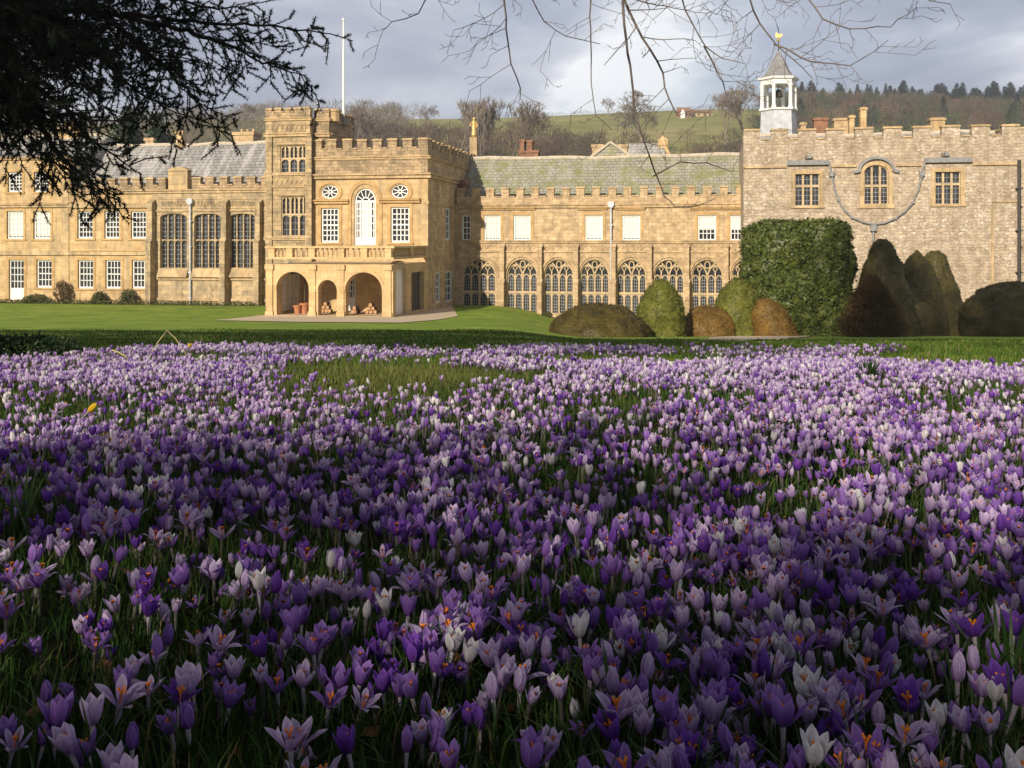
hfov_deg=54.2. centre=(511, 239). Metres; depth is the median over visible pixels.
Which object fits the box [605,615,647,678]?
crocus
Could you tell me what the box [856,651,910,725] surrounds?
crocus
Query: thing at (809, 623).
crocus
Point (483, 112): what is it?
bare tree
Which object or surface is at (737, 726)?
crocus
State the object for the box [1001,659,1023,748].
crocus
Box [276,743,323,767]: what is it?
crocus
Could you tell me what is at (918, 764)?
crocus
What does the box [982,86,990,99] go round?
conifer
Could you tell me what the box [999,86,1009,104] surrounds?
conifer
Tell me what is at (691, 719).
crocus
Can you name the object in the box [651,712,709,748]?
crocus
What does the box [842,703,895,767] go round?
crocus
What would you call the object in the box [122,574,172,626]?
crocus
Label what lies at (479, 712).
crocus
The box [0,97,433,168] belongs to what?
thicket
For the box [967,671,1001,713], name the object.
crocus
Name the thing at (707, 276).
traceried window
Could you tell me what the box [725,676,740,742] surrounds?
crocus
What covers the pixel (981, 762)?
crocus
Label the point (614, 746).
crocus
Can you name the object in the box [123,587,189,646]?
crocus
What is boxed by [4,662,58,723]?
crocus
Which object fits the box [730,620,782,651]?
crocus
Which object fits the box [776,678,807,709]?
crocus
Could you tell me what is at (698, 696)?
crocus
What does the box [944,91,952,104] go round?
conifer
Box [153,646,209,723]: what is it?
crocus
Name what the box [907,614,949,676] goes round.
crocus
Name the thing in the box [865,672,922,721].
crocus
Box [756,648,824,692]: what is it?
crocus
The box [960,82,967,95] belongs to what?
conifer
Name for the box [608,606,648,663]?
crocus
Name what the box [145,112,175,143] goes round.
evergreen tree
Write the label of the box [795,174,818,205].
window
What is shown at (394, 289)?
arcaded porch
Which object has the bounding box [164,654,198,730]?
crocus
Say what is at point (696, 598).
crocus
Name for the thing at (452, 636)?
crocus
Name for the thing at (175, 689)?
crocus
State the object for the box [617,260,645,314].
traceried window
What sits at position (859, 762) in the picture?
crocus
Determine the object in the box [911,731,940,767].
crocus
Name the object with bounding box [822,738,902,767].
crocus
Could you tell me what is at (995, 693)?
crocus
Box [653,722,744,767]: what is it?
crocus
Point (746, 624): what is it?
crocus
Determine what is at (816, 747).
crocus
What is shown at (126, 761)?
crocus
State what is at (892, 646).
crocus
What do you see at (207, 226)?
window
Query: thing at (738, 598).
crocus
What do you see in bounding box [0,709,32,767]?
crocus
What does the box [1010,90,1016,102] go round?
conifer
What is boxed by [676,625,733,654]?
crocus
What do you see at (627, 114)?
bare tree
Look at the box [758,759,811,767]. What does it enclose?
crocus
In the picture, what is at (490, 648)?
crocus
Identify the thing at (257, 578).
crocus
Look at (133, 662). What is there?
crocus
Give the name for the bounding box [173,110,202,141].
bare tree
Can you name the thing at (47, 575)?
crocus
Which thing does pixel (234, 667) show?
crocus
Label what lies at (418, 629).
crocus
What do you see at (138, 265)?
window
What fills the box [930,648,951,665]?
crocus
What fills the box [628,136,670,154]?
wing
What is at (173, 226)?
window
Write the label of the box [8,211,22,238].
window
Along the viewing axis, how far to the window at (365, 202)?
67.63 m
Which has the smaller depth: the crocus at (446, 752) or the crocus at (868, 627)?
the crocus at (446, 752)
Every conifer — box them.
[797,98,804,120]
[804,80,818,108]
[834,82,839,93]
[855,84,860,102]
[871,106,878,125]
[882,83,888,97]
[891,80,910,108]
[931,83,942,94]
[938,83,947,92]
[938,96,949,117]
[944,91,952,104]
[949,89,956,100]
[951,83,959,97]
[955,87,969,108]
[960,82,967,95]
[968,88,980,105]
[975,88,984,100]
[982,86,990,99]
[986,84,998,98]
[994,83,1000,96]
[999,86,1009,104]
[1003,82,1019,98]
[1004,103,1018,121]
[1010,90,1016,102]
[1015,95,1023,110]
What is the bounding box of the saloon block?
[312,138,477,310]
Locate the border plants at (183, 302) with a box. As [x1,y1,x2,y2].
[0,298,255,305]
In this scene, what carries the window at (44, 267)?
in the range at (34, 257)
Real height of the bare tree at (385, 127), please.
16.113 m
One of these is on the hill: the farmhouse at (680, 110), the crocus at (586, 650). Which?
the farmhouse at (680, 110)
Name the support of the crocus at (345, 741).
on the ground at (78, 316)
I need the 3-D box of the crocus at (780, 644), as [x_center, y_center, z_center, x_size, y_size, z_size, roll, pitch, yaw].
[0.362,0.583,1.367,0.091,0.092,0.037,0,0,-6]
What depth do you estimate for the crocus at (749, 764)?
0.95 m
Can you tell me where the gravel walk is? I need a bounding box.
[701,336,808,340]
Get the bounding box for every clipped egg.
[635,277,686,336]
[714,276,759,335]
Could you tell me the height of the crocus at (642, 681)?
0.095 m
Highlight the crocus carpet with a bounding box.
[0,340,1023,767]
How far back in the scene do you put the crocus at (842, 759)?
0.98 m
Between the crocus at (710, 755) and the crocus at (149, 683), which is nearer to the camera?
the crocus at (710, 755)
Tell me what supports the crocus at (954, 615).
on the ground at (78, 316)
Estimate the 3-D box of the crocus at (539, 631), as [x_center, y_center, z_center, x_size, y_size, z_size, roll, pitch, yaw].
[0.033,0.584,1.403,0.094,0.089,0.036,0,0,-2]
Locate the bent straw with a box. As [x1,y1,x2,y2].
[150,331,186,355]
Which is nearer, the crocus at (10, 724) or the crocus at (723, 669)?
the crocus at (10, 724)
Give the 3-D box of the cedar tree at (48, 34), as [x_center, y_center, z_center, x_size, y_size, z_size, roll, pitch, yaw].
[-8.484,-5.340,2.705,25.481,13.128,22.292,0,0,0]
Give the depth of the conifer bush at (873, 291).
45.48 m
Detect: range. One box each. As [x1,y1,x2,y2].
[0,127,112,302]
[455,139,740,317]
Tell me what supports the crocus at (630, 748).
on the ground at (78, 316)
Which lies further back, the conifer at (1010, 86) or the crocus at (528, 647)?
the conifer at (1010, 86)
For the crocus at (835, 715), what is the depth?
1.09 m
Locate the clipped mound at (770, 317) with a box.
[751,297,798,335]
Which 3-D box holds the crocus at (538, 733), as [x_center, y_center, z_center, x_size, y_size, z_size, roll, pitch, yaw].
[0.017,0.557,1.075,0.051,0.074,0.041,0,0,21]
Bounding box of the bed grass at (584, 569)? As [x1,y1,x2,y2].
[0,339,1023,767]
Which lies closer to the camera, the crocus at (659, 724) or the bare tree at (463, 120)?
the crocus at (659, 724)
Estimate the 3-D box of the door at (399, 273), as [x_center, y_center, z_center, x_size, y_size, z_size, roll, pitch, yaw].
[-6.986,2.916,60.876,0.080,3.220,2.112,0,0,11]
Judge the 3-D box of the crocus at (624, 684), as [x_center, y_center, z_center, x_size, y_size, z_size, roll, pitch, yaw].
[0.129,0.566,1.211,0.111,0.088,0.052,0,0,35]
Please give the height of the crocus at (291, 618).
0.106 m
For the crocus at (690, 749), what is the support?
on the ground at (78, 316)
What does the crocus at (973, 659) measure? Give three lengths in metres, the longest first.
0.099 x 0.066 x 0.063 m
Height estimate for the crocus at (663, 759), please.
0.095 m
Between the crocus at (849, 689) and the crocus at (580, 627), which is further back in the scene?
the crocus at (580, 627)
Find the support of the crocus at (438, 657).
on the ground at (78, 316)
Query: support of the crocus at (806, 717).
on the ground at (78, 316)
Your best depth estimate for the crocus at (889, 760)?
0.94 m
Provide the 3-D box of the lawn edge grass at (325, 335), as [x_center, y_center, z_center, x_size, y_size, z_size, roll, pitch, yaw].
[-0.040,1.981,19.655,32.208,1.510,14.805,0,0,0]
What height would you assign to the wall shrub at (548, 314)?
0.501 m
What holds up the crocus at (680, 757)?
on the ground at (78, 316)
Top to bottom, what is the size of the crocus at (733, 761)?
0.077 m
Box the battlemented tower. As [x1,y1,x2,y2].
[263,107,356,309]
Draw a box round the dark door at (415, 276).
[411,272,419,310]
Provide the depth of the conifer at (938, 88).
441.50 m
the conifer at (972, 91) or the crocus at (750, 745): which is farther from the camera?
the conifer at (972, 91)
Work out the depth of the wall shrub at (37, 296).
76.18 m
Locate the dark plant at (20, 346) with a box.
[0,330,86,356]
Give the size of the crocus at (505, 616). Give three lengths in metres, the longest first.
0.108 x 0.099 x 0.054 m
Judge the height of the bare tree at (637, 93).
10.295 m
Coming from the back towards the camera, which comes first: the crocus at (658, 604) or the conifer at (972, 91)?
the conifer at (972, 91)
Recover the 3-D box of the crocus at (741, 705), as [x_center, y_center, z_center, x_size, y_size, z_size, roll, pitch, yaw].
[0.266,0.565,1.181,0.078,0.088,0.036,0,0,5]
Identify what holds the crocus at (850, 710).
on the ground at (78, 316)
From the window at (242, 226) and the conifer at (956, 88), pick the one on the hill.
the conifer at (956, 88)
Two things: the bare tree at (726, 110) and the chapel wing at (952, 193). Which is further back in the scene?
the bare tree at (726, 110)
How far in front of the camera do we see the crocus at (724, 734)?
1.02 m
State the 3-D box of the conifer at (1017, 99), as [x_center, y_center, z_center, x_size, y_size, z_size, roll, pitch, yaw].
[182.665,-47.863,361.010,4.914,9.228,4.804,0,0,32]
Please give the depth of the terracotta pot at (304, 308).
61.99 m
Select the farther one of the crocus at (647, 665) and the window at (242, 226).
the window at (242, 226)
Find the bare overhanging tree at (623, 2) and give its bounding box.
[363,0,964,207]
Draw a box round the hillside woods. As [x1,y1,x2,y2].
[744,87,1023,132]
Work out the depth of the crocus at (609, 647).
1.31 m
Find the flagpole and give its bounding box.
[342,18,347,125]
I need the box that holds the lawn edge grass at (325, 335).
[0,328,1023,346]
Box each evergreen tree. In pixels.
[110,106,150,143]
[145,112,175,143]
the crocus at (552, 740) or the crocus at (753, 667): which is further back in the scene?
the crocus at (753, 667)
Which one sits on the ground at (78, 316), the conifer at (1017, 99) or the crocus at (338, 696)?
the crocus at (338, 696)
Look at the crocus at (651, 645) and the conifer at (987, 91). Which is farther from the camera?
the conifer at (987, 91)
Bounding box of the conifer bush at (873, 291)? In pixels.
[832,272,911,336]
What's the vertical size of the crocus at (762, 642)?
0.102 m
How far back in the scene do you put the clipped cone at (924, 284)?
52.45 m
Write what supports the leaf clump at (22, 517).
on the ground at (78, 316)
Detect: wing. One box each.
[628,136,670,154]
[739,107,1022,301]
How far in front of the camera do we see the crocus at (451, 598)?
1.50 m
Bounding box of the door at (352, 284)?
[349,277,354,310]
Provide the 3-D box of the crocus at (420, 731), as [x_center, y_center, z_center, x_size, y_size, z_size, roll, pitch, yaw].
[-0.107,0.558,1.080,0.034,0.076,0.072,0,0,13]
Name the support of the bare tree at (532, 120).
on the hill
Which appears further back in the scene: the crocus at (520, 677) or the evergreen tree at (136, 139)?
the evergreen tree at (136, 139)
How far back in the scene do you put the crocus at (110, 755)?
1.00 m
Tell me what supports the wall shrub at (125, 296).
on the ground at (78, 316)
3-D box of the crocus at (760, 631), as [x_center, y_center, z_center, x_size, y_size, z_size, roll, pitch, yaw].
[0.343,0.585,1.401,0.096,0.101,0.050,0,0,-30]
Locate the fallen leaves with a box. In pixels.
[4,379,1023,764]
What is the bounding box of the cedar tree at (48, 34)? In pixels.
[0,0,355,228]
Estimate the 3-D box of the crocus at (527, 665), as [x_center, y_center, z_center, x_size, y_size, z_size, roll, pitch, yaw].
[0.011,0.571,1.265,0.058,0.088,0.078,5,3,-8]
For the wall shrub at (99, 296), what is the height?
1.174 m
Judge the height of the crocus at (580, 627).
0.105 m
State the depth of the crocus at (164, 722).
1.11 m
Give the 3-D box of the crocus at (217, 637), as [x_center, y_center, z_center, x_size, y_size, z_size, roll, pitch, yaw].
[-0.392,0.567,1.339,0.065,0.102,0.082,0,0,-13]
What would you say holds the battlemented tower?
on the ground at (78, 316)
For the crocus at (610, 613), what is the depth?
1.47 m
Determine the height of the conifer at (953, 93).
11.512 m
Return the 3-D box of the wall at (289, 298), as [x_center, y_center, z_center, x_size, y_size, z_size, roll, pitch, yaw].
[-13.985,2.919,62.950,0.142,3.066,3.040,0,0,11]
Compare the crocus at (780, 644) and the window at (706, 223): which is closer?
the crocus at (780, 644)
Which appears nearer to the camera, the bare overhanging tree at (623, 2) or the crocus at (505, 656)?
the crocus at (505, 656)
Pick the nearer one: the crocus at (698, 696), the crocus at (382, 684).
the crocus at (698, 696)
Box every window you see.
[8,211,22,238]
[9,172,21,191]
[34,211,49,238]
[35,174,48,191]
[37,260,51,287]
[78,211,92,238]
[79,260,92,287]
[105,211,118,238]
[106,260,120,287]
[132,211,145,238]
[133,260,144,287]
[161,214,186,267]
[195,214,220,267]
[230,214,254,267]
[281,145,304,172]
[282,196,304,235]
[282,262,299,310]
[322,185,337,198]
[322,208,338,242]
[355,188,375,244]
[391,185,407,197]
[391,207,408,242]
[435,272,439,302]
[445,208,449,239]
[445,271,451,302]
[462,215,470,239]
[463,259,494,304]
[484,215,499,239]
[507,259,536,311]
[514,215,529,239]
[544,259,572,313]
[580,260,608,304]
[585,215,602,239]
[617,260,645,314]
[622,215,639,239]
[654,260,683,304]
[692,260,722,309]
[698,215,715,239]
[730,215,740,239]
[732,261,740,278]
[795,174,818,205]
[864,165,887,203]
[935,172,959,203]
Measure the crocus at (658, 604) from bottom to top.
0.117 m
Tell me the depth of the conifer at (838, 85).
457.70 m
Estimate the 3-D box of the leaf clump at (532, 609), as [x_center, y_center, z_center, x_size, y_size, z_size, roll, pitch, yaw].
[0.028,0.586,1.614,0.078,0.114,0.112,0,0,0]
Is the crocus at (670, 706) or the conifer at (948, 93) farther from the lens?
the conifer at (948, 93)
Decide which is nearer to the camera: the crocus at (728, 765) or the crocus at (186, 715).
the crocus at (728, 765)
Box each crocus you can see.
[0,624,47,667]
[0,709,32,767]
[0,712,33,767]
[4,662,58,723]
[6,564,57,617]
[18,708,70,762]
[25,721,56,767]
[30,687,79,767]
[47,707,106,767]
[67,727,108,767]
[76,403,96,423]
[79,690,135,767]
[85,663,155,727]
[94,673,182,743]
[95,740,145,767]
[97,721,141,759]
[106,673,165,725]
[109,635,175,701]
[111,743,179,767]
[114,650,159,688]
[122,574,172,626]
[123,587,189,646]
[139,623,180,677]
[145,698,182,762]
[149,691,213,767]
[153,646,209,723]
[157,665,202,741]
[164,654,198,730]
[197,624,241,677]
[204,652,253,706]
[210,631,284,677]
[216,679,255,740]
[222,566,265,623]
[263,668,322,725]
[264,702,334,767]
[267,606,301,669]
[269,603,310,656]
[271,618,350,690]
[272,658,323,722]
[273,707,328,763]
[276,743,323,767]
[280,716,336,767]
[282,625,302,672]
[291,581,330,637]
[293,682,347,740]
[297,611,354,681]
[319,719,375,767]
[319,754,343,767]
[320,660,375,722]
[345,654,403,719]
[369,609,398,661]
[372,668,393,724]
[380,724,460,767]
[389,667,414,719]
[390,628,422,683]
[390,706,429,767]
[391,632,424,674]
[392,589,438,630]
[396,670,427,719]
[405,621,443,660]
[405,623,447,681]
[419,663,460,708]
[420,607,466,684]
[420,646,450,699]
[420,693,461,755]
[421,694,458,743]
[421,716,466,767]
[421,722,486,767]
[422,691,460,750]
[425,593,464,642]
[425,612,481,656]
[426,593,470,644]
[428,748,478,767]
[432,707,489,740]
[436,737,470,767]
[442,588,462,624]
[444,616,489,674]
[444,632,449,684]
[444,700,485,756]
[448,634,504,686]
[452,637,483,690]
[468,584,489,607]
[468,604,494,664]
[474,705,506,766]
[486,671,521,744]
[488,654,525,722]
[489,602,560,656]
[489,653,531,702]
[493,632,544,672]
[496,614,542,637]
[501,620,540,665]
[502,645,547,710]
[508,626,564,676]
[508,715,568,767]
[508,720,555,754]
[511,623,560,671]
[514,665,556,731]
[517,626,561,688]
[522,635,580,671]
[538,638,600,682]
[541,612,580,662]
[541,718,608,767]
[563,735,625,767]
[565,610,588,672]
[566,600,608,649]
[566,637,619,709]
[572,639,644,697]
[573,648,607,720]
[575,656,639,732]
[575,704,628,749]
[585,601,624,648]
[585,689,671,743]
[588,685,656,751]
[590,666,632,708]
[591,732,653,767]
[593,703,653,757]
[597,664,616,705]
[601,654,620,675]
[601,738,626,766]
[605,609,639,668]
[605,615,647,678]
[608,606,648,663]
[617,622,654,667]
[620,613,666,679]
[621,727,648,767]
[625,731,732,767]
[630,651,687,709]
[631,610,657,686]
[633,714,705,767]
[633,742,684,767]
[637,673,673,711]
[637,687,740,751]
[639,681,719,734]
[641,589,675,626]
[651,623,686,676]
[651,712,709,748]
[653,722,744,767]
[655,715,703,735]
[656,748,671,767]
[669,726,728,767]
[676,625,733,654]
[679,640,741,678]
[679,696,710,735]
[680,649,730,680]
[685,586,729,626]
[689,652,737,704]
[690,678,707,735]
[691,742,749,765]
[693,709,704,764]
[696,682,755,730]
[697,721,760,765]
[699,656,754,689]
[700,633,736,664]
[700,677,737,755]
[701,690,749,767]
[702,671,767,753]
[703,647,735,681]
[706,737,716,767]
[709,760,726,767]
[724,745,759,767]
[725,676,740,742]
[727,586,763,638]
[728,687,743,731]
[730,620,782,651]
[730,748,782,767]
[732,659,771,715]
[732,676,760,735]
[733,617,756,640]
[733,672,771,724]
[736,682,795,760]
[739,759,764,767]
[740,689,770,749]
[741,629,796,655]
[741,734,762,764]
[745,718,835,767]
[746,678,822,767]
[747,620,769,670]
[747,741,767,767]
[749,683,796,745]
[753,631,795,690]
[756,600,808,634]
[756,642,799,691]
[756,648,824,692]
[757,649,811,684]
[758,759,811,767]
[763,620,784,654]
[766,742,839,767]
[769,584,813,643]
[776,628,825,666]
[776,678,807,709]
[782,608,806,636]
[782,661,826,731]
[783,631,804,678]
[791,691,844,747]
[792,604,842,651]
[794,666,843,725]
[797,667,838,750]
[797,720,825,767]
[798,654,835,697]
[804,706,849,758]
[805,650,819,668]
[808,578,842,623]
[809,694,865,761]
[819,689,877,747]
[819,743,865,767]
[820,712,888,761]
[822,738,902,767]
[823,666,859,687]
[837,691,887,734]
[838,746,843,767]
[840,682,885,726]
[842,685,893,764]
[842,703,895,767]
[844,692,867,739]
[847,622,906,676]
[847,697,872,736]
[849,621,919,670]
[849,652,879,688]
[854,679,929,732]
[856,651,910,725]
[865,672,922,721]
[869,739,925,767]
[870,625,905,665]
[875,713,930,766]
[878,643,926,702]
[881,748,898,767]
[883,678,928,749]
[893,741,949,767]
[899,625,963,681]
[899,718,968,767]
[899,743,931,767]
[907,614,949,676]
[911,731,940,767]
[916,680,941,720]
[916,752,963,767]
[924,698,966,761]
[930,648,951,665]
[934,646,985,708]
[937,754,1001,767]
[943,687,979,760]
[946,671,1011,726]
[947,704,1008,765]
[949,602,988,655]
[952,612,1007,672]
[960,709,1011,767]
[967,608,1023,653]
[967,641,1014,704]
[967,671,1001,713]
[971,658,1014,732]
[971,709,1013,766]
[981,676,1006,737]
[982,743,1023,767]
[987,603,1023,630]
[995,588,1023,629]
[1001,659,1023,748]
[1012,673,1023,724]
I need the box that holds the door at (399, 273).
[396,269,402,314]
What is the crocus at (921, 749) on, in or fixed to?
on the ground at (78, 316)
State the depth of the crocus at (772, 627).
1.39 m
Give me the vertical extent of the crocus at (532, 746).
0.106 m
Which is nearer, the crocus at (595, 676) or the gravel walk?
the crocus at (595, 676)
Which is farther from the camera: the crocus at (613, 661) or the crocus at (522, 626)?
the crocus at (522, 626)
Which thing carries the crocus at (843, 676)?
on the ground at (78, 316)
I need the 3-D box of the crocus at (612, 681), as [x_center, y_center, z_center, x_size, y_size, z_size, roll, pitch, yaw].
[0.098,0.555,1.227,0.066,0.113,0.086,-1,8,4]
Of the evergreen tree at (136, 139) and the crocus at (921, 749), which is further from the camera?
the evergreen tree at (136, 139)
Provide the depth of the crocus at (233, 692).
1.17 m
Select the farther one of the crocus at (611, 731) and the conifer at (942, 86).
the conifer at (942, 86)
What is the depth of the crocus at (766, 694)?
1.13 m
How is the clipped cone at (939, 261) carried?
on the ground at (78, 316)
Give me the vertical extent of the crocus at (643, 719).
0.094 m
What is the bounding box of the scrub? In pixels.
[355,119,743,156]
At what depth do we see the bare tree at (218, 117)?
329.97 m
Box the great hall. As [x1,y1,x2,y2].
[68,129,264,305]
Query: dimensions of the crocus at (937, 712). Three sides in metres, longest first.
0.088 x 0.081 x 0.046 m
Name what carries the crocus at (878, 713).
on the ground at (78, 316)
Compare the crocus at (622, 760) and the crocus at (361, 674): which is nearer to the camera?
the crocus at (622, 760)
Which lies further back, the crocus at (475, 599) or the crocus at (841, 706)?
the crocus at (475, 599)
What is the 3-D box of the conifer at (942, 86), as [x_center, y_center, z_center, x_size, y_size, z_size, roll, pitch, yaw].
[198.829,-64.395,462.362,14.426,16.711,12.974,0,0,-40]
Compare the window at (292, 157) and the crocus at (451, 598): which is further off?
the window at (292, 157)
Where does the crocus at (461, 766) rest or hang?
on the ground at (78, 316)
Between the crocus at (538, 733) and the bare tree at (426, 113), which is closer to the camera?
the crocus at (538, 733)
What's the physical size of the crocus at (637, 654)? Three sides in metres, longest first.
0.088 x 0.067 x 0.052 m
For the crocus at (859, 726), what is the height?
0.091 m
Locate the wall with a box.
[1020,127,1023,281]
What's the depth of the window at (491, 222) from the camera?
73.43 m
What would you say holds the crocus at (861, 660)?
on the ground at (78, 316)
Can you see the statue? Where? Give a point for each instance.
(473, 143)
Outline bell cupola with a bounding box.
[758,28,798,133]
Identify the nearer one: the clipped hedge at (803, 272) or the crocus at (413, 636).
the crocus at (413, 636)
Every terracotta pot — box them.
[293,286,301,313]
[299,277,308,313]
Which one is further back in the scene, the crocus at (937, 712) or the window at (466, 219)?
the window at (466, 219)
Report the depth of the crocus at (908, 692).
1.15 m
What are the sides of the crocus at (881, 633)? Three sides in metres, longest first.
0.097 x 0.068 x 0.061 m
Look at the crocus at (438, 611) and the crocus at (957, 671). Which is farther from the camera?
the crocus at (438, 611)
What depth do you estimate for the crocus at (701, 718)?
1.12 m
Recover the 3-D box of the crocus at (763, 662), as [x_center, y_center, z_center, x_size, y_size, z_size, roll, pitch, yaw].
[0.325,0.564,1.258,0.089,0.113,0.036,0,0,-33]
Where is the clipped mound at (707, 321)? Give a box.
[685,305,736,336]
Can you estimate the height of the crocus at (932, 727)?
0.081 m
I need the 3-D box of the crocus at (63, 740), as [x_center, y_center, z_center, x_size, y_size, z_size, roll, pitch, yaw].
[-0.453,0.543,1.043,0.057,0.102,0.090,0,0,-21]
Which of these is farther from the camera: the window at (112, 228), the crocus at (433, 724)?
the window at (112, 228)
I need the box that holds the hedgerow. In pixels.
[500,104,758,116]
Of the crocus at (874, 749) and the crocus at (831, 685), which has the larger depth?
the crocus at (831, 685)
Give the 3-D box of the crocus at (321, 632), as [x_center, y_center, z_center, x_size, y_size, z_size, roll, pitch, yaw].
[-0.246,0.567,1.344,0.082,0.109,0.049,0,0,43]
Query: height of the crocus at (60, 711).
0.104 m
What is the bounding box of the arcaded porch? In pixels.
[264,246,428,316]
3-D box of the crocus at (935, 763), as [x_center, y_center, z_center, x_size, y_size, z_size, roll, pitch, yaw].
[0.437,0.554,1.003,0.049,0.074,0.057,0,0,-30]
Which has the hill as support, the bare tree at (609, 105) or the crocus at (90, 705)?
the bare tree at (609, 105)
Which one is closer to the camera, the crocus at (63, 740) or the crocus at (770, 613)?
the crocus at (63, 740)
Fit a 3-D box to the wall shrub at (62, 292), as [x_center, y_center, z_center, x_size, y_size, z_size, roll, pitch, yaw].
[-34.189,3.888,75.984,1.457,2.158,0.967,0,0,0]
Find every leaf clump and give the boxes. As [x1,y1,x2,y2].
[0,460,48,546]
[506,566,552,626]
[847,357,884,375]
[929,594,1023,685]
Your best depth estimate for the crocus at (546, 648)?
1.33 m
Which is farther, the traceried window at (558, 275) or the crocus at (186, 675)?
the traceried window at (558, 275)
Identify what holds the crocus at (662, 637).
on the ground at (78, 316)
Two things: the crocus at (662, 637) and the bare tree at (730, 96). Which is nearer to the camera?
the crocus at (662, 637)
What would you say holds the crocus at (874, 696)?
on the ground at (78, 316)
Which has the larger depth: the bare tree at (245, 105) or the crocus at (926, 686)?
the bare tree at (245, 105)
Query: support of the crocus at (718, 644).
on the ground at (78, 316)
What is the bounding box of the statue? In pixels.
[470,117,477,155]
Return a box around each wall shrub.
[21,293,46,302]
[53,280,71,303]
[91,291,108,303]
[118,288,137,303]
[541,311,552,316]
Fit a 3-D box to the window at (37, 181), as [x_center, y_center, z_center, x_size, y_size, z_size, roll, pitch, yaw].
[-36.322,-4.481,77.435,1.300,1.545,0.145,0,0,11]
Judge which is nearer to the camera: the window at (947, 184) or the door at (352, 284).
the window at (947, 184)
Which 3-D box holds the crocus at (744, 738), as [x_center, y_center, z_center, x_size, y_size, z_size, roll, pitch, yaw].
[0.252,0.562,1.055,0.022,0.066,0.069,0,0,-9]
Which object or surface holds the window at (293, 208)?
in the battlemented tower
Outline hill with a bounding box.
[1,109,1021,168]
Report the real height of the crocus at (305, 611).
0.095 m
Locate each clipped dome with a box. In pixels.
[549,301,652,337]
[957,280,1023,336]
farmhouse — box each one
[676,107,692,117]
[692,110,712,115]
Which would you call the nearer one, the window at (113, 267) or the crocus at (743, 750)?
the crocus at (743, 750)
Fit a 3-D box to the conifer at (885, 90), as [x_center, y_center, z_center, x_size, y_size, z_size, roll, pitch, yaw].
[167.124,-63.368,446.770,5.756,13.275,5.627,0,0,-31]
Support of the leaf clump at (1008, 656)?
on the ground at (78, 316)
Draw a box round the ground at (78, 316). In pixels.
[0,302,1023,767]
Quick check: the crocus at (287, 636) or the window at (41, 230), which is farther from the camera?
the window at (41, 230)
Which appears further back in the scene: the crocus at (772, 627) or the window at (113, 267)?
the window at (113, 267)
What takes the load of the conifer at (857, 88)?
on the hill
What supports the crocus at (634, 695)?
on the ground at (78, 316)
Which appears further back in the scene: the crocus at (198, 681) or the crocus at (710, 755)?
the crocus at (198, 681)
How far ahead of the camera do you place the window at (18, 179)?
77.88 m
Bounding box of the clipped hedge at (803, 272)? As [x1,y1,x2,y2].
[735,215,860,335]
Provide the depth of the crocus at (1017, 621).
1.44 m
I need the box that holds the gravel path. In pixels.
[221,306,457,322]
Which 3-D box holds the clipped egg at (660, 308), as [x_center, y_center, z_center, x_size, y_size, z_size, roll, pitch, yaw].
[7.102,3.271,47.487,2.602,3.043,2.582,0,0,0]
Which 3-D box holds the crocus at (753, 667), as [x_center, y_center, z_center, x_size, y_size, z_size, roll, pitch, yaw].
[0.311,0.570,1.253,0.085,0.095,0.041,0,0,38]
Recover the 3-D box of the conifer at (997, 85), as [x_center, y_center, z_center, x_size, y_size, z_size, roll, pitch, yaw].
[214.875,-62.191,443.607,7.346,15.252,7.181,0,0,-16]
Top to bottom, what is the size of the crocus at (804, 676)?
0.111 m
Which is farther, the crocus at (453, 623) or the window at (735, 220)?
the window at (735, 220)
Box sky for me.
[25,0,1023,126]
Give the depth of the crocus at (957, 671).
1.25 m
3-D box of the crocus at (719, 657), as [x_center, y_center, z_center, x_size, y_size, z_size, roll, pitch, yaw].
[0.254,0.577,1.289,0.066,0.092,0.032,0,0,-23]
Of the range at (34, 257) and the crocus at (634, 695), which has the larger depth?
the range at (34, 257)
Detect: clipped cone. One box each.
[849,238,922,336]
[903,250,949,335]
[924,250,963,334]
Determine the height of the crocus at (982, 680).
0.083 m
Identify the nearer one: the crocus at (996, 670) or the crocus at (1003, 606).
the crocus at (996, 670)
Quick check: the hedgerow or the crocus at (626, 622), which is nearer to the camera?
the crocus at (626, 622)
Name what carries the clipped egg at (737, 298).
on the ground at (78, 316)
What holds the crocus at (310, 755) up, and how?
on the ground at (78, 316)
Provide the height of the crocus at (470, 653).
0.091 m
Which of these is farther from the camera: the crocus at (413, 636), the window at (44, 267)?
the window at (44, 267)
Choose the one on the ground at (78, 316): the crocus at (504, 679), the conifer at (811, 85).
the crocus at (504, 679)
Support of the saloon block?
on the ground at (78, 316)
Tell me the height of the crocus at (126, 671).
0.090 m
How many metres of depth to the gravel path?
56.89 m
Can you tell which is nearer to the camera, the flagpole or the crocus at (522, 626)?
the crocus at (522, 626)
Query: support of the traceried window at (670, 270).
in the cloister range at (556, 236)
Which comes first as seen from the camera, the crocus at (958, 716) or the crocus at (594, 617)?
the crocus at (958, 716)
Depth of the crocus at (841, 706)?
1.13 m
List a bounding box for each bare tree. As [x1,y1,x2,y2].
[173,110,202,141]
[206,107,229,137]
[232,102,259,131]
[348,105,370,147]
[355,108,407,146]
[411,103,439,128]
[455,98,503,150]
[462,95,505,155]
[489,98,554,156]
[600,97,615,116]
[607,91,659,142]
[624,90,643,101]
[710,83,759,151]
[712,99,738,151]
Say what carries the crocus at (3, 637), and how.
on the ground at (78, 316)
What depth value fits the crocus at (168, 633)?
1.36 m
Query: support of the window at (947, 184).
in the chapel wing at (952, 193)

